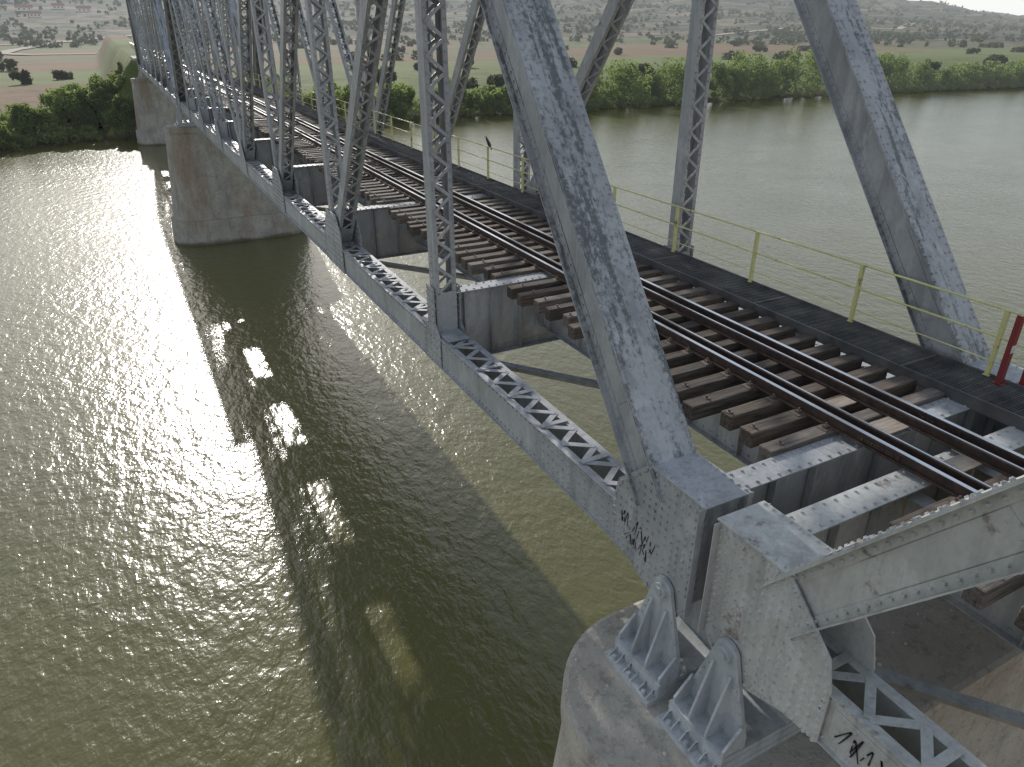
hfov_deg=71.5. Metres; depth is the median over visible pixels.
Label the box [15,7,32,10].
walls
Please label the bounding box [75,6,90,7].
roof
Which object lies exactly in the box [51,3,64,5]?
roof
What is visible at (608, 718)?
bridge pier
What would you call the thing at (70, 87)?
willow tree
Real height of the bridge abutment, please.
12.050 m
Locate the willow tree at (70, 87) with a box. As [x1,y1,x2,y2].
[52,82,81,120]
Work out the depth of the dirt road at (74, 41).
530.99 m
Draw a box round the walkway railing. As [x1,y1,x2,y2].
[184,52,1021,376]
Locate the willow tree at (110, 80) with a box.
[88,71,121,95]
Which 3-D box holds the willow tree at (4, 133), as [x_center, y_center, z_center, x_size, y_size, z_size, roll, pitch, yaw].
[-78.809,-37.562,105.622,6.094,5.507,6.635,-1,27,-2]
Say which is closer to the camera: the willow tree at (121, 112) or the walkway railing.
the walkway railing
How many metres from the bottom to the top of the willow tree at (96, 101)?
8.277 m
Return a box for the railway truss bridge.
[126,0,1023,766]
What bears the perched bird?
on the walkway railing
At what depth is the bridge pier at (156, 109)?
111.34 m
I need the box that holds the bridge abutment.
[130,55,164,75]
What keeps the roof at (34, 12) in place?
on the walls at (33, 15)
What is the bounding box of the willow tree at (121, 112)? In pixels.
[101,93,136,138]
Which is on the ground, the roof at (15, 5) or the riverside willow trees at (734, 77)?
the riverside willow trees at (734, 77)
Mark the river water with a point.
(300, 499)
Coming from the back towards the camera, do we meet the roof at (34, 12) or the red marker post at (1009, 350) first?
the roof at (34, 12)
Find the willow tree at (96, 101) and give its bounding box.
[72,78,114,128]
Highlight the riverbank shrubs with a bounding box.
[0,61,1023,150]
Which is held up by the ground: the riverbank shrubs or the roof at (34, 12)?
the riverbank shrubs
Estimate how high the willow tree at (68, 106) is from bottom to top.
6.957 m
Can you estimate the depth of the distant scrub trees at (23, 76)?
610.72 m
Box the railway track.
[130,43,1023,630]
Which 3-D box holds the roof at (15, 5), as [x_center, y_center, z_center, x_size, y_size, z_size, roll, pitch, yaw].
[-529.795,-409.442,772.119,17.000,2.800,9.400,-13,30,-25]
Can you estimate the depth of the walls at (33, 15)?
730.94 m
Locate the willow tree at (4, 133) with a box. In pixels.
[0,122,10,141]
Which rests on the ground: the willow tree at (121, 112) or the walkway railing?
the willow tree at (121, 112)
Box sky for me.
[910,0,1023,14]
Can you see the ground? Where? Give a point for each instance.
(114, 46)
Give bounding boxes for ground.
[0,0,1023,152]
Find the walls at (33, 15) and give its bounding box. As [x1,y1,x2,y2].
[29,14,41,16]
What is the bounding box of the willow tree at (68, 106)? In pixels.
[37,87,98,130]
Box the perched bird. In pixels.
[486,137,491,149]
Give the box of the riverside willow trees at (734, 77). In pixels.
[266,43,1023,122]
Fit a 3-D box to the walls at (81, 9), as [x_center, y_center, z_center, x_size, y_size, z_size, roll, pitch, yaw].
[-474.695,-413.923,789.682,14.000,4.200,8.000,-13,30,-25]
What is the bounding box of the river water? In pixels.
[0,87,1023,766]
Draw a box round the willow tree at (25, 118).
[3,103,57,136]
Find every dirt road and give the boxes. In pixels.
[0,31,188,54]
[0,38,393,44]
[715,22,915,34]
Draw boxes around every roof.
[14,4,32,7]
[28,11,41,13]
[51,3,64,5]
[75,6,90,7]
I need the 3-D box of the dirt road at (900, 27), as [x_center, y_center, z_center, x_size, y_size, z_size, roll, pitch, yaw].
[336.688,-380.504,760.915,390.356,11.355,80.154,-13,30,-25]
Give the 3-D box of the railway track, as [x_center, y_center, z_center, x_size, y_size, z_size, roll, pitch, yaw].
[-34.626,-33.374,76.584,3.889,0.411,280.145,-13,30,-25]
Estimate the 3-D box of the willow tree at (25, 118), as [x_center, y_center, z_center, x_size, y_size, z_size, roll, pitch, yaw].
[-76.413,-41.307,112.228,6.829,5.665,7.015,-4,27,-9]
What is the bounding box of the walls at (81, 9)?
[76,8,90,11]
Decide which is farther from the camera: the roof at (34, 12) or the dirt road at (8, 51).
the roof at (34, 12)
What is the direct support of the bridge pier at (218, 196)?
on the ground
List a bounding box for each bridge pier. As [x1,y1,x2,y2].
[130,78,188,144]
[163,124,302,245]
[553,597,1023,766]
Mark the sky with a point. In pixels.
(1016, 7)
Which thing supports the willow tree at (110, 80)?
on the ground
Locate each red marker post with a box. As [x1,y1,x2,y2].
[990,315,1023,386]
[1017,370,1023,385]

